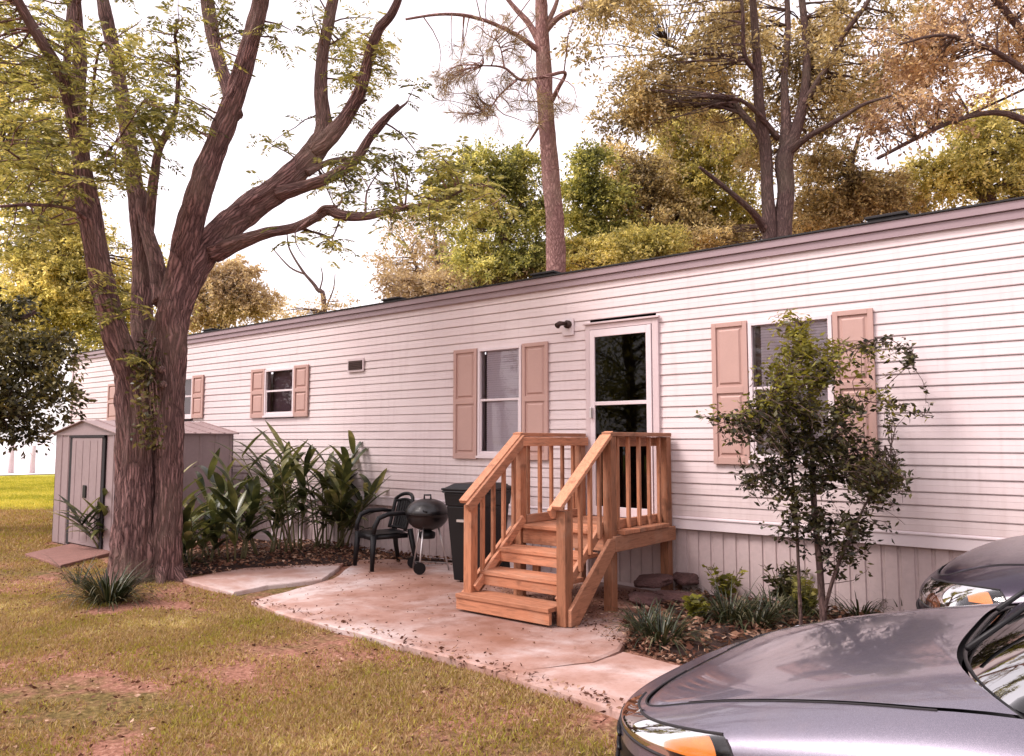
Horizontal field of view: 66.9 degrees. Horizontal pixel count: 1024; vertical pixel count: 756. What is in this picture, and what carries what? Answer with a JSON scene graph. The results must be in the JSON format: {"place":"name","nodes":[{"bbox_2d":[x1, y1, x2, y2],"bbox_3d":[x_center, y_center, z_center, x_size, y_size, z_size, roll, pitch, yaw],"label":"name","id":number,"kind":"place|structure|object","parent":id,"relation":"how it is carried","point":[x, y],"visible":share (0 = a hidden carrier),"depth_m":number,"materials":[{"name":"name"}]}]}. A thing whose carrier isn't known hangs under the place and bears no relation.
{"place":"outdoors","nodes":[
{"label":"outdoors","id":0,"kind":"place"},
{"bbox_2d":[0,506,52,551],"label":"grass","id":1,"kind":"structure","parent":0,"point":[20,523],"depth_m":13.48,"materials":[{"name":"plant"}]},
{"bbox_2d":[0,475,54,509],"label":"grass","id":2,"kind":"structure","parent":0,"point":[37,491],"depth_m":22.51,"materials":[{"name":"green plant"}]},
{"bbox_2d":[0,442,55,474],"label":"water","id":3,"kind":"structure","parent":0,"point":[44,464],"depth_m":57.50,"materials":[{"name":"white liquid"}]},
{"bbox_2d":[183,563,343,595],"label":"path","id":4,"kind":"structure","parent":0,"point":[242,581],"depth_m":8.53,"materials":[{"name":"concrete"}]},
{"bbox_2d":[0,474,684,755],"bbox_3d":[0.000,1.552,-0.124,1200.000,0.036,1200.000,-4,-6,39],"label":"ground","id":5,"kind":"structure","parent":0,"point":[109,686],"depth_m":4.81,"materials":[{"name":"green plant"}]},
{"bbox_2d":[8,445,14,472],"bbox_3d":[-23.017,3.751,35.652,0.222,1.300,0.222,1,-5,-17],"label":"post","id":6,"kind":"object","parent":5,"relation":"on","point":[11,462],"visible":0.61,"depth_m":35.57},
{"bbox_2d":[29,445,35,472],"bbox_3d":[-22.035,3.751,35.652,0.222,1.300,0.222,1,-5,-17],"label":"post","id":7,"kind":"object","parent":5,"relation":"on","point":[32,459],"visible":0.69,"depth_m":35.58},
{"bbox_2d":[0,253,97,458],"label":"magnolia tree","id":8,"kind":"object","parent":5,"relation":"on","point":[30,364],"visible":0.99,"depth_m":13.10,"materials":[{"name":"green plant"}]},
{"bbox_2d":[25,543,109,567],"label":"paving slab","id":9,"kind":"structure","parent":5,"relation":"on","point":[67,555],"depth_m":10.29,"materials":[{"name":"beige concrete"}]},
{"bbox_2d":[40,553,102,584],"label":"grass clump","id":10,"kind":"object","parent":5,"relation":"on","point":[75,574],"visible":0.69,"depth_m":8.40,"materials":[{"name":"green plant"}]},
{"bbox_2d":[44,488,107,548],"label":"ginger plant","id":11,"kind":"object","parent":5,"relation":"on","point":[84,520],"visible":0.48,"depth_m":10.81,"materials":[{"name":"green plant"}]},
{"bbox_2d":[0,37,201,374],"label":"tree","id":12,"kind":"object","parent":5,"relation":"on","point":[48,281],"visible":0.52,"depth_m":23.67,"materials":[{"name":"green plant"}]},
{"bbox_2d":[39,562,172,613],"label":"grass clump","id":13,"kind":"object","parent":5,"relation":"on","point":[115,592],"visible":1,"depth_m":7.33,"materials":[{"name":"green plant"}]},
{"bbox_2d":[51,419,238,550],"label":"garden shed","id":14,"kind":"structure","parent":5,"relation":"on","point":[84,464],"depth_m":11.47,"materials":[{"name":"metal"}]},
{"bbox_2d":[68,438,102,547],"bbox_3d":[-6.162,1.631,11.181,0.990,1.530,0.040,-4,-6,39],"label":"door","id":15,"kind":"structure","parent":14,"relation":"in","point":[86,466],"depth_m":11.18,"materials":[{"name":"metal"}]},
{"bbox_2d":[188,253,296,333],"bbox_3d":[-12.707,-0.640,34.146,5.896,9.934,3.957,-2,-5,22],"label":"tree","id":16,"kind":"object","parent":5,"relation":"on","point":[228,287],"visible":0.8,"depth_m":33.78,"materials":[{"name":"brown plant"}]},
{"bbox_2d":[0,0,542,584],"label":"tree","id":17,"kind":"object","parent":5,"relation":"on","point":[148,518],"visible":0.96,"depth_m":8.60,"materials":[{"name":"green plant"}]},
{"bbox_2d":[122,329,170,449],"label":"climbing vine","id":18,"kind":"object","parent":17,"relation":"attached to","point":[143,372],"visible":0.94,"depth_m":8.44,"materials":[{"name":"green plant"}]},
{"bbox_2d":[0,540,615,755],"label":"fallen leaves","id":19,"kind":"object","parent":5,"relation":"on","point":[226,705],"visible":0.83,"depth_m":4.97,"materials":[{"name":"brown plant"}]},
{"bbox_2d":[266,235,363,319],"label":"dead tree","id":20,"kind":"object","parent":5,"relation":"on","point":[324,305],"visible":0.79,"depth_m":30.32,"materials":[{"name":"brown plant"}]},
{"bbox_2d":[184,538,451,573],"bbox_3d":[-2.763,2.325,10.253,5.737,0.074,3.016,-1,-5,10],"label":"soil bed","id":21,"kind":"object","parent":5,"relation":"on","point":[251,565],"visible":0.3,"depth_m":9.68,"materials":[{"name":"brown soil"}]},
{"bbox_2d":[182,543,225,576],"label":"grass clump","id":22,"kind":"object","parent":21,"relation":"on","point":[193,558],"visible":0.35,"depth_m":9.28,"materials":[{"name":"green plant"}]},
{"bbox_2d":[182,493,244,567],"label":"ginger plant","id":23,"kind":"object","parent":21,"relation":"on","point":[215,518],"visible":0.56,"depth_m":9.29,"materials":[{"name":"green plant"}]},
{"bbox_2d":[182,462,278,561],"bbox_3d":[-3.799,1.674,9.707,1.758,1.240,1.213,-2,-5,27],"label":"ginger plant","id":24,"kind":"object","parent":21,"relation":"on","point":[253,496],"visible":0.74,"depth_m":9.58,"materials":[{"name":"green plant"}]},
{"bbox_2d":[193,439,333,555],"bbox_3d":[-3.254,1.584,10.400,1.747,1.529,1.624,3,-6,-36],"label":"ginger plant","id":25,"kind":"object","parent":21,"relation":"on","point":[277,480],"visible":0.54,"depth_m":10.21,"materials":[{"name":"green plant"}]},
{"bbox_2d":[210,420,361,552],"bbox_3d":[-2.978,1.459,10.571,1.803,1.804,1.815,-1,-5,18],"label":"ginger plant","id":26,"kind":"object","parent":21,"relation":"on","point":[300,475],"visible":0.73,"depth_m":10.25,"materials":[{"name":"green plant"}]},
{"bbox_2d":[271,510,302,542],"bbox_3d":[-3.350,2.212,11.555,0.520,0.470,0.220,-4,-6,39],"label":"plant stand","id":27,"kind":"object","parent":21,"relation":"on","point":[291,531],"visible":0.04,"depth_m":11.46,"materials":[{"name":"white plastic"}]},
{"bbox_2d":[279,437,387,549],"bbox_3d":[-2.248,1.580,10.552,1.839,1.564,1.182,-1,-5,7],"label":"ginger plant","id":28,"kind":"object","parent":21,"relation":"on","point":[367,485],"visible":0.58,"depth_m":10.51,"materials":[{"name":"green plant"}]},
{"bbox_2d":[307,444,388,548],"bbox_3d":[-2.176,1.604,10.427,1.365,1.501,1.219,-4,-6,39],"label":"ginger plant","id":29,"kind":"object","parent":21,"relation":"on","point":[343,494],"visible":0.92,"depth_m":10.28,"materials":[{"name":"green plant"}]},
{"bbox_2d":[183,538,882,653],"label":"bed leaves","id":30,"kind":"object","parent":21,"relation":"on","point":[735,634],"visible":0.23,"depth_m":8.99,"materials":[{"name":"brown plant"}]},
{"bbox_2d":[360,202,490,296],"bbox_3d":[-1.967,-0.891,21.144,4.438,8.345,3.122,-1,-5,13],"label":"tree","id":31,"kind":"object","parent":5,"relation":"on","point":[406,263],"visible":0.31,"depth_m":21.18,"materials":[{"name":"green plant"}]},
{"bbox_2d":[184,560,700,712],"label":"edge leaves","id":32,"kind":"object","parent":5,"relation":"on","point":[646,646],"visible":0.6,"depth_m":5.57,"materials":[{"name":"brown plant"}]},
{"bbox_2d":[369,248,545,302],"bbox_3d":[-1.016,0.035,17.432,4.524,5.904,2.362,0,-5,-3],"label":"shrub","id":33,"kind":"object","parent":5,"relation":"on","point":[408,285],"visible":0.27,"depth_m":17.41,"materials":[{"name":"green plant"}]},
{"bbox_2d":[414,133,581,289],"bbox_3d":[-0.289,-1.285,17.182,3.793,8.494,2.209,1,-5,-7],"label":"tree","id":34,"kind":"object","parent":5,"relation":"on","point":[513,166],"visible":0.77,"depth_m":17.05,"materials":[{"name":"green plant"}]},
{"bbox_2d":[405,0,597,271],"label":"pine tree","id":35,"kind":"object","parent":5,"relation":"on","point":[542,79],"visible":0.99,"depth_m":15.50,"materials":[{"name":"brown plant"}]},
{"bbox_2d":[69,196,1023,612],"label":"mobile home","id":36,"kind":"object","parent":5,"relation":"on","point":[419,396],"visible":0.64,"depth_m":7.71,"materials":[{"name":"plastic"}]},
{"bbox_2d":[184,377,192,418],"bbox_3d":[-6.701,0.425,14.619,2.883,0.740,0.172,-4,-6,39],"label":"window","id":37,"kind":"structure","parent":36,"relation":"in","point":[188,384],"depth_m":14.04,"materials":[{"name":"grey glass"}]},
{"bbox_2d":[262,367,293,417],"bbox_3d":[-3.582,0.234,12.100,0.815,0.760,0.172,-4,-6,39],"label":"window","id":38,"kind":"structure","parent":36,"relation":"in","point":[282,406],"depth_m":12.24,"materials":[{"name":"glass"}]},
{"bbox_2d":[475,345,521,458],"bbox_3d":[-0.112,0.295,9.276,0.717,1.330,0.172,-4,-6,39],"label":"window","id":39,"kind":"structure","parent":36,"relation":"in","point":[503,400],"depth_m":9.29,"materials":[{"name":"grey glass"}]},
{"bbox_2d":[589,324,653,516],"bbox_3d":[1.132,0.455,8.132,0.747,1.988,0.070,-4,-6,39],"label":"door","id":40,"kind":"structure","parent":36,"relation":"in","point":[621,378],"depth_m":8.14,"materials":[{"name":"white plastic"}]},
{"bbox_2d":[747,314,835,464],"bbox_3d":[2.573,0.121,7.109,0.807,1.330,0.172,-4,-6,39],"label":"window","id":41,"kind":"structure","parent":36,"relation":"in","point":[759,337],"depth_m":7.23,"materials":[{"name":"white plastic"}]},
{"bbox_2d":[539,137,648,244],"bbox_3d":[1.906,-1.363,18.248,3.171,8.824,2.283,0,-5,-5],"label":"tree","id":42,"kind":"object","parent":5,"relation":"on","point":[587,190],"visible":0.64,"depth_m":18.12,"materials":[{"name":"green plant"}]},
{"bbox_2d":[536,218,700,272],"bbox_3d":[2.401,-0.351,17.033,3.796,6.610,2.269,0,-5,-2],"label":"shrub","id":43,"kind":"object","parent":5,"relation":"on","point":[635,242],"visible":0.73,"depth_m":16.95,"materials":[{"name":"green plant"}]},
{"bbox_2d":[599,135,721,250],"bbox_3d":[3.631,-1.580,19.186,3.230,9.407,3.374,-4,-6,39],"label":"tree","id":44,"kind":"object","parent":5,"relation":"on","point":[657,199],"visible":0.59,"depth_m":19.04,"materials":[{"name":"green plant"}]},
{"bbox_2d":[640,91,774,239],"bbox_3d":[5.331,-2.251,20.108,4.264,10.895,2.986,-1,-5,9],"label":"tree","id":45,"kind":"object","parent":5,"relation":"on","point":[705,185],"visible":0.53,"depth_m":19.93,"materials":[{"name":"green plant"}]},
{"bbox_2d":[625,592,868,662],"bbox_3d":[2.360,2.010,6.386,3.203,0.086,3.071,-4,-6,39],"label":"soil bed","id":46,"kind":"object","parent":5,"relation":"on","point":[716,642],"visible":0.14,"depth_m":5.89,"materials":[{"name":"brown soil"}]},
{"bbox_2d":[600,596,683,637],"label":"grass clump","id":47,"kind":"object","parent":46,"relation":"on","point":[651,616],"visible":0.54,"depth_m":6.18,"materials":[{"name":"green plant"}]},
{"bbox_2d":[628,591,660,606],"bbox_3d":[1.198,2.004,7.054,0.312,0.081,0.254,4,2,28],"label":"rock","id":48,"kind":"object","parent":46,"relation":"on","point":[647,598],"visible":0.93,"depth_m":6.98,"materials":[{"name":"brown stone"}]},
{"bbox_2d":[601,598,712,663],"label":"grass clump","id":49,"kind":"object","parent":46,"relation":"on","point":[658,630],"visible":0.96,"depth_m":5.73,"materials":[{"name":"green plant"}]},
{"bbox_2d":[653,590,698,603],"bbox_3d":[1.514,2.022,7.160,0.444,0.094,0.338,-1,-7,22],"label":"rock","id":50,"kind":"object","parent":46,"relation":"on","point":[671,595],"visible":0.62,"depth_m":7.08,"materials":[{"name":"brown stone"}]},
{"bbox_2d":[634,573,672,588],"bbox_3d":[1.361,1.944,7.453,0.432,0.081,0.291,-2,2,-19],"label":"rock","id":51,"kind":"object","parent":50,"relation":"on","point":[655,580],"visible":1,"depth_m":7.37,"materials":[{"name":"brown stone"}]},
{"bbox_2d":[673,572,698,585],"bbox_3d":[1.712,1.967,7.616,0.290,0.101,0.378,0,-8,3],"label":"rock","id":52,"kind":"object","parent":46,"relation":"on","point":[683,579],"visible":0.98,"depth_m":7.49,"materials":[{"name":"brown stone"}]},
{"bbox_2d":[681,593,711,619],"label":"shrub","id":53,"kind":"object","parent":46,"relation":"on","point":[692,605],"visible":0.77,"depth_m":6.37,"materials":[{"name":"plant"}]},
{"bbox_2d":[702,563,748,599],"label":"weed","id":54,"kind":"object","parent":46,"relation":"on","point":[723,583],"visible":0.84,"depth_m":7.18,"materials":[{"name":"plant"}]},
{"bbox_2d":[667,576,790,632],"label":"grass clump","id":55,"kind":"object","parent":46,"relation":"on","point":[719,618],"visible":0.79,"depth_m":6.29,"materials":[{"name":"green plant"}]},
{"bbox_2d":[703,588,812,633],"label":"grass clump","id":56,"kind":"object","parent":46,"relation":"on","point":[758,620],"visible":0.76,"depth_m":6.16,"materials":[{"name":"green plant"}]},
{"bbox_2d":[732,579,814,620],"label":"grass clump","id":57,"kind":"object","parent":46,"relation":"on","point":[789,602],"visible":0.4,"depth_m":6.59,"materials":[{"name":"green plant"}]},
{"bbox_2d":[758,559,810,604],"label":"weed","id":58,"kind":"object","parent":46,"relation":"on","point":[787,586],"visible":0.76,"depth_m":6.91,"materials":[{"name":"plant"}]},
{"bbox_2d":[750,580,843,623],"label":"grass clump","id":59,"kind":"object","parent":46,"relation":"on","point":[796,611],"visible":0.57,"depth_m":6.40,"materials":[{"name":"green plant"}]},
{"bbox_2d":[785,575,818,612],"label":"weed","id":60,"kind":"object","parent":46,"relation":"on","point":[809,591],"visible":0.59,"depth_m":6.56,"materials":[{"name":"plant"}]},
{"bbox_2d":[693,308,933,624],"bbox_3d":[2.404,0.754,5.989,1.588,2.588,1.760,-2,-5,28],"label":"young tree","id":61,"kind":"object","parent":46,"relation":"on","point":[782,419],"visible":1,"depth_m":5.88,"materials":[{"name":"green plant"}]},
{"bbox_2d":[825,590,892,618],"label":"grass clump","id":62,"kind":"object","parent":46,"relation":"on","point":[857,610],"visible":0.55,"depth_m":6.46,"materials":[{"name":"green plant"}]},
{"bbox_2d":[854,597,903,611],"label":"grass clump","id":63,"kind":"object","parent":46,"relation":"on","point":[887,606],"visible":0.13,"depth_m":6.43,"materials":[{"name":"green plant"}]},
{"bbox_2d":[550,0,1023,238],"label":"oak tree","id":64,"kind":"object","parent":5,"relation":"on","point":[656,101],"visible":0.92,"depth_m":15.62,"materials":[{"name":"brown plant"}]},
{"bbox_2d":[679,189,951,250],"bbox_3d":[7.089,-0.898,18.597,7.159,7.956,2.520,0,-5,3],"label":"shrub","id":65,"kind":"object","parent":5,"relation":"on","point":[726,235],"visible":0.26,"depth_m":18.45,"materials":[{"name":"green plant"}]},
{"bbox_2d":[615,589,1023,755],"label":"parked car","id":66,"kind":"object","parent":5,"relation":"on","point":[943,681],"visible":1,"depth_m":2.21,"materials":[{"name":"grey paint"}]},
{"bbox_2d":[773,133,926,233],"bbox_3d":[7.737,-1.366,17.477,3.944,8.712,2.658,-1,-5,7],"label":"tree","id":67,"kind":"object","parent":5,"relation":"on","point":[842,201],"visible":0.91,"depth_m":17.48,"materials":[{"name":"brown plant"}]},
{"bbox_2d":[838,0,1023,182],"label":"tree","id":68,"kind":"object","parent":5,"relation":"on","point":[924,64],"visible":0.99,"depth_m":14.34,"materials":[{"name":"brown plant"}]},
{"bbox_2d":[893,85,1023,213],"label":"tree","id":69,"kind":"object","parent":5,"relation":"on","point":[971,172],"visible":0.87,"depth_m":18.03,"materials":[{"name":"green plant"}]},
{"bbox_2d":[916,535,1023,608],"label":"parked car","id":70,"kind":"object","parent":5,"relation":"on","point":[991,572],"visible":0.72,"depth_m":3.69,"materials":[{"name":"paint"}]},
{"bbox_2d":[251,558,671,678],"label":"path","id":71,"kind":"structure","parent":0,"point":[556,645],"depth_m":6.46,"materials":[{"name":"beige concrete"}]},
{"bbox_2d":[353,492,416,571],"bbox_3d":[-1.504,1.810,9.265,0.617,0.877,0.619,3,-5,-33],"label":"plastic chair","id":72,"kind":"object","parent":71,"relation":"on","point":[393,532],"visible":0.95,"depth_m":9.28,"materials":[{"name":"black plastic"}]},
{"bbox_2d":[405,494,449,574],"bbox_3d":[-0.981,1.780,8.923,0.522,0.877,0.552,0,-5,4],"label":"kettle grill","id":73,"kind":"object","parent":71,"relation":"on","point":[427,516],"visible":0.98,"depth_m":8.79,"materials":[{"name":"black metal"}]},
{"bbox_2d":[441,482,510,580],"bbox_3d":[-0.364,1.654,8.368,0.542,1.034,0.648,-3,-5,29],"label":"wheeled bin","id":74,"kind":"object","parent":71,"relation":"on","point":[454,493],"visible":0.3,"depth_m":8.20,"materials":[{"name":"black plastic"}]},
{"bbox_2d":[455,431,675,627],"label":"porch steps","id":75,"kind":"structure","parent":71,"relation":"on","point":[568,529],"depth_m":6.93,"materials":[{"name":"brown wood"}]},
{"bbox_2d":[0,0,1023,441],"label":"sky","id":76,"kind":"structure","parent":0,"point":[276,92],"materials":[{"name":"white"}]},
{"bbox_2d":[497,652,679,719],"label":"path","id":77,"kind":"structure","parent":0,"point":[624,675],"depth_m":4.90,"materials":[{"name":"concrete"}]}
]}

